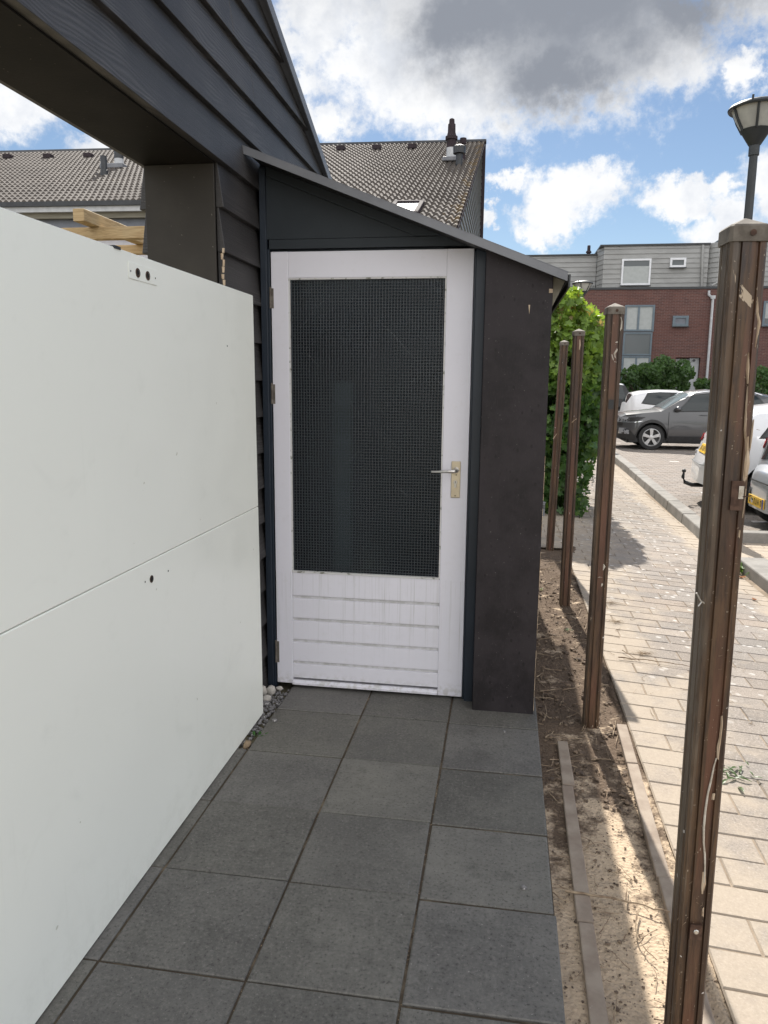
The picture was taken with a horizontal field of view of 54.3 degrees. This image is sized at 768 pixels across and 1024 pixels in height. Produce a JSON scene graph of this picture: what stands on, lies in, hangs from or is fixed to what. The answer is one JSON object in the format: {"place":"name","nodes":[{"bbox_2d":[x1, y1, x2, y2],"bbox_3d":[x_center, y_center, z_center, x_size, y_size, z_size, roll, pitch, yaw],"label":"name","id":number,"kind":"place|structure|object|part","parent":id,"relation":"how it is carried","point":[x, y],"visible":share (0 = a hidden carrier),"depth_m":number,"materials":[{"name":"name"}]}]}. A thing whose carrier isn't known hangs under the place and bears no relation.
{"place":"outdoors","nodes":[
{"label":"outdoors","id":0,"kind":"place"},
{"bbox_2d":[237,682,293,750],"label":"garden ground","id":1,"kind":"structure","parent":0,"point":[286,686],"depth_m":3.72,"materials":[{"name":"grey gravel"}]},
{"bbox_2d":[61,208,144,254],"bbox_3d":[-3.497,-0.941,6.394,5.450,2.790,1.250,2,10,9],"label":"timber pergola","id":2,"kind":"object","parent":1,"relation":"on","point":[100,228],"visible":0.17,"depth_m":5.53,"materials":[{"name":"brown wood"}]},
{"bbox_2d":[0,0,331,687],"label":"clapboard gable wall","id":3,"kind":"structure","parent":1,"relation":"on","point":[181,102],"depth_m":2.98,"materials":[{"name":"grey wood"}]},
{"bbox_2d":[0,118,486,258],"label":"tiled row house","id":4,"kind":"structure","parent":1,"relation":"on","point":[442,181],"depth_m":19.06,"materials":[{"name":"tile"}]},
{"bbox_2d":[243,740,251,748],"bbox_3d":[-0.599,1.018,3.276,0.034,0.041,0.060,2,10,9],"label":"pebble","id":5,"kind":"object","parent":1,"relation":"on","point":[247,744],"visible":0.98,"depth_m":3.26,"materials":[{"name":"beige stone"}]},
{"bbox_2d":[263,685,266,694],"bbox_3d":[-0.611,0.912,3.814,0.038,0.058,0.038,-6,12,-34],"label":"pebble","id":6,"kind":"object","parent":1,"relation":"on","point":[264,691],"visible":0.61,"depth_m":3.80,"materials":[{"name":"stone"}]},
{"bbox_2d":[263,695,270,700],"bbox_3d":[-0.589,0.934,3.745,0.046,0.038,0.049,2,10,9],"label":"pebble","id":7,"kind":"object","parent":1,"relation":"on","point":[266,697],"visible":0.75,"depth_m":3.73,"materials":[{"name":"stone"}]},
{"bbox_2d":[263,701,270,705],"bbox_3d":[-0.583,0.947,3.703,0.045,0.030,0.040,7,12,34],"label":"pebble","id":8,"kind":"object","parent":1,"relation":"on","point":[266,703],"visible":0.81,"depth_m":3.69,"materials":[{"name":"grey stone"}]},
{"bbox_2d":[266,685,275,694],"bbox_3d":[-0.578,0.910,3.819,0.048,0.051,0.048,2,10,9],"label":"pebble","id":9,"kind":"object","parent":1,"relation":"on","point":[270,689],"visible":0.97,"depth_m":3.80,"materials":[{"name":"stone"}]},
{"bbox_2d":[242,145,570,713],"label":"lean to store","id":10,"kind":"structure","parent":1,"relation":"on","point":[405,364],"depth_m":3.57,"materials":[{"name":"wood"}]},
{"bbox_2d":[269,248,474,696],"bbox_3d":[-0.080,-0.148,3.638,0.966,2.154,0.103,2,10,9],"label":"door","id":11,"kind":"structure","parent":10,"relation":"in","point":[372,349],"depth_m":3.65,"materials":[{"name":"white paint"}]},
{"bbox_2d":[543,285,604,516],"bbox_3d":[2.110,-1.565,10.282,1.774,2.839,3.639,2,10,9],"label":"maple hedge","id":12,"kind":"object","parent":1,"relation":"on","point":[573,311],"visible":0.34,"depth_m":8.80,"materials":[{"name":"green plant"}]},
{"bbox_2d":[35,685,564,1023],"bbox_3d":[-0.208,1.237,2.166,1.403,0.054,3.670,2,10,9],"label":"garden path","id":13,"kind":"structure","parent":0,"point":[208,905],"depth_m":2.35,"materials":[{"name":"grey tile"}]},
{"bbox_2d":[0,207,262,1023],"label":"white garage panel","id":14,"kind":"structure","parent":13,"relation":"on","point":[131,698],"depth_m":2.11,"materials":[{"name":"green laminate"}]},
{"bbox_2d":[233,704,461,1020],"bbox_3d":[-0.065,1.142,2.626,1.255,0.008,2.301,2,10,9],"label":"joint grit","id":15,"kind":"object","parent":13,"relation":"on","point":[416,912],"visible":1,"depth_m":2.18,"materials":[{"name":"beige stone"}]},
{"bbox_2d":[0,0,767,254],"label":"sky","id":16,"kind":"structure","parent":0,"point":[601,122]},
{"bbox_2d":[542,501,545,515],"bbox_3d":[1.893,-0.029,8.963,0.070,0.188,0.062,2,10,9],"label":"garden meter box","id":17,"kind":"object","parent":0,"point":[543,508],"visible":0.38,"depth_m":8.93,"materials":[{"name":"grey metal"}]},
{"bbox_2d":[534,546,733,1023],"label":"soil","id":18,"kind":"structure","parent":0,"point":[636,961],"depth_m":2.61,"materials":[{"name":"brown soil"}]},
{"bbox_2d":[546,340,568,550],"bbox_3d":[1.631,-0.545,7.080,0.120,2.107,0.082,2,10,9],"label":"fence post","id":19,"kind":"object","parent":18,"relation":"in","point":[559,409],"visible":0.93,"depth_m":7.03,"materials":[{"name":"wood"}]},
{"bbox_2d":[559,329,584,606],"bbox_3d":[1.322,-0.224,5.295,0.079,2.084,0.082,2,10,7],"label":"fence post","id":20,"kind":"object","parent":18,"relation":"in","point":[578,335],"visible":0.97,"depth_m":5.25,"materials":[{"name":"wood"}]},
{"bbox_2d":[557,741,608,1023],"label":"edging strip","id":21,"kind":"object","parent":18,"relation":"in","point":[596,1004],"visible":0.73,"depth_m":2.31,"materials":[{"name":"concrete"}]},
{"bbox_2d":[582,303,624,728],"bbox_3d":[0.983,0.118,3.392,0.077,2.058,0.080,2,10,8],"label":"fence post","id":22,"kind":"object","parent":18,"relation":"on","point":[614,313],"visible":0.95,"depth_m":3.34,"materials":[{"name":"wood"}]},
{"bbox_2d":[565,883,669,911],"bbox_3d":[0.730,1.190,2.351,0.310,0.011,0.105,4,10,18],"label":"dry twig","id":23,"kind":"object","parent":18,"relation":"on","point":[588,894],"visible":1,"depth_m":2.32,"materials":[{"name":"brown wood"}]},
{"bbox_2d":[635,909,656,959],"bbox_3d":[0.749,1.223,2.176,0.035,0.009,0.199,1,10,5],"label":"dry twig","id":24,"kind":"object","parent":18,"relation":"on","point":[638,910],"visible":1,"depth_m":2.19,"materials":[{"name":"beige wood"}]},
{"bbox_2d":[616,724,714,1023],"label":"paver edging strip","id":25,"kind":"object","parent":18,"relation":"in","point":[663,878],"visible":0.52,"depth_m":2.66,"materials":[{"name":"concrete"}]},
{"bbox_2d":[664,218,767,1023],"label":"fence post","id":26,"kind":"object","parent":18,"relation":"in","point":[742,244],"visible":1,"depth_m":1.57,"materials":[{"name":"wood"}]},
{"bbox_2d":[630,650,651,658],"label":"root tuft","id":27,"kind":"object","parent":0,"point":[643,652],"visible":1,"depth_m":4.44,"materials":[{"name":"beige plant"}]},
{"bbox_2d":[541,459,767,1023],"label":"pavement","id":28,"kind":"structure","parent":0,"point":[745,866],"depth_m":3.98,"materials":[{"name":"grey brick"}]},
{"bbox_2d":[572,280,592,297],"bbox_3d":[5.321,-4.059,20.530,0.566,4.409,0.566,2,10,9],"label":"street lamp","id":29,"kind":"object","parent":28,"relation":"on","point":[585,285],"visible":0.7,"depth_m":20.01,"materials":[{"name":"clear glass"}]},
{"bbox_2d":[535,518,767,1023],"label":"twig litter","id":30,"kind":"object","parent":28,"relation":"on","point":[543,697],"visible":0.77,"depth_m":3.20,"materials":[{"name":"brown wood"}]},
{"bbox_2d":[618,650,689,666],"bbox_3d":[1.574,0.853,4.367,0.420,0.036,0.142,2,10,9],"label":"dry twig","id":31,"kind":"object","parent":28,"relation":"on","point":[645,659],"visible":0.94,"depth_m":4.33,"materials":[{"name":"brown wood"}]},
{"bbox_2d":[722,761,761,791],"bbox_3d":[1.451,1.080,3.106,0.209,0.013,0.280,10,13,42],"label":"weed","id":32,"kind":"object","parent":28,"relation":"on","point":[734,773],"visible":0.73,"depth_m":3.09,"materials":[{"name":"green plant"}]},
{"bbox_2d":[616,438,767,530],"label":"parking","id":33,"kind":"structure","parent":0,"point":[662,464],"depth_m":15.09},
{"bbox_2d":[618,383,628,411],"bbox_3d":[9.016,-4.874,33.149,4.000,1.732,1.750,2,10,9],"label":"parked car","id":34,"kind":"object","parent":33,"relation":"on","point":[623,391],"visible":0.06,"depth_m":32.13,"materials":[{"name":"black metal"}]},
{"bbox_3d":[9.987,-5.153,32.171,0.800,0.585,0.214,2,10,9],"label":"side window","id":35,"kind":"part","parent":34,"relation":"part of","materials":[{"name":"grey glass"}]},
{"bbox_2d":[620,389,680,411],"bbox_3d":[10.684,-3.781,27.724,3.750,1.475,2.025,2,10,9],"label":"parked car","id":36,"kind":"object","parent":33,"relation":"on","point":[641,399],"visible":0.3,"depth_m":27.13,"materials":[{"name":"white paint"}]},
{"bbox_3d":[9.041,-4.248,27.908,0.170,0.330,1.185,2,10,9],"label":"rear window","id":37,"kind":"part","parent":36,"relation":"part of","materials":[{"name":"glass"}]},
{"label":"side window","id":38,"kind":"part","parent":36,"relation":"part of","materials":[{"name":"grey glass"}]},
{"bbox_2d":[616,389,767,449],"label":"parked car","id":39,"kind":"object","parent":33,"relation":"on","point":[680,418],"visible":0.55,"depth_m":19.12,"materials":[{"name":"grey paint"}]},
{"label":"side window","id":40,"kind":"part","parent":39,"relation":"part of","materials":[{"name":"grey glass"}]},
{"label":"side window","id":41,"kind":"part","parent":39,"relation":"part of","materials":[{"name":"grey glass"}]},
{"bbox_2d":[681,403,767,510],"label":"parked car","id":42,"kind":"object","parent":33,"relation":"on","point":[760,435],"visible":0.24,"depth_m":9.75,"materials":[{"name":"white paint"}]},
{"bbox_2d":[727,94,767,219],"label":"street lamp","id":43,"kind":"object","parent":33,"relation":"on","point":[749,116],"visible":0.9,"depth_m":7.61,"materials":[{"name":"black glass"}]},
{"bbox_2d":[748,438,767,521],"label":"parked car","id":44,"kind":"object","parent":33,"relation":"on","point":[758,498],"visible":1,"depth_m":8.63,"materials":[{"name":"silver metal"}]},
{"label":"rear window","id":45,"kind":"part","parent":44,"relation":"part of","materials":[{"name":"grey glass"}]},
{"label":"ground","id":46,"kind":"structure","parent":0,"visible":0},
{"bbox_2d":[620,362,654,391],"bbox_3d":[11.640,-5.466,34.122,1.933,2.788,1.523,2,10,9],"label":"garden bush","id":47,"kind":"object","parent":46,"relation":"on","point":[635,375],"visible":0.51,"depth_m":33.76,"materials":[{"name":"green plant"}]},
{"bbox_2d":[527,240,767,390],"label":"brick terrace","id":48,"kind":"structure","parent":46,"relation":"on","point":[665,294],"depth_m":37.21,"materials":[{"name":"brick"}]},
{"bbox_2d":[620,356,650,388],"bbox_3d":[12.680,-6.779,37.860,1.400,2.160,0.110,2,10,9],"label":"window","id":49,"kind":"structure","parent":48,"relation":"in","point":[626,362],"depth_m":37.70,"materials":[{"name":"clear glass"}]},
{"bbox_2d":[620,258,651,285],"bbox_3d":[12.548,-11.922,37.304,1.464,1.318,0.180,2,10,9],"label":"window","id":50,"kind":"structure","parent":48,"relation":"in","point":[634,272],"depth_m":37.30,"materials":[{"name":"grey glass"}]},
{"bbox_2d":[622,332,652,355],"bbox_3d":[12.695,-8.428,37.572,1.400,1.148,0.110,2,10,9],"label":"window","id":51,"kind":"structure","parent":48,"relation":"in","point":[634,343],"depth_m":37.55,"materials":[{"name":"grey glass"}]},
{"bbox_2d":[623,305,654,331],"bbox_3d":[12.726,-9.658,37.354,1.440,1.288,0.110,2,10,9],"label":"window","id":52,"kind":"structure","parent":48,"relation":"in","point":[637,318],"depth_m":37.33,"materials":[{"name":"white glass"}]},
{"bbox_2d":[669,258,686,267],"bbox_3d":[14.495,-12.269,36.927,0.808,0.502,0.180,2,10,9],"label":"window","id":53,"kind":"structure","parent":48,"relation":"in","point":[674,262],"depth_m":36.92,"materials":[{"name":"white plastic"}]},
{"bbox_2d":[672,316,688,326],"bbox_3d":[14.664,-9.422,37.043,0.808,0.554,0.180,2,10,9],"label":"window","id":54,"kind":"structure","parent":48,"relation":"in","point":[678,321],"depth_m":37.04,"materials":[{"name":"metal"}]},
{"bbox_2d":[761,301,767,326],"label":"window","id":55,"kind":"structure","parent":48,"relation":"in","point":[765,306],"depth_m":36.39,"materials":[{"name":"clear glass"}]},
{"bbox_2d":[644,354,695,391],"bbox_3d":[12.621,-5.487,33.481,2.238,3.068,1.480,1,10,2],"label":"garden bush","id":56,"kind":"object","parent":46,"relation":"on","point":[663,372],"visible":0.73,"depth_m":33.11,"materials":[{"name":"green plant"}]},
{"bbox_2d":[615,452,767,593],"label":"kerb","id":57,"kind":"structure","parent":46,"relation":"on","point":[689,520],"depth_m":9.02,"materials":[{"name":"concrete"}]},
{"bbox_2d":[693,377,710,389],"bbox_3d":[14.902,-5.192,34.732,1.415,2.105,1.224,2,10,9],"label":"garden bush","id":58,"kind":"object","parent":46,"relation":"on","point":[700,383],"visible":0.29,"depth_m":34.43,"materials":[{"name":"green plant"}]},
{"bbox_2d":[755,365,767,393],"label":"garden bush","id":59,"kind":"object","parent":46,"relation":"on","point":[762,371],"visible":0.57,"depth_m":33.85,"materials":[{"name":"green plant"}]}
]}

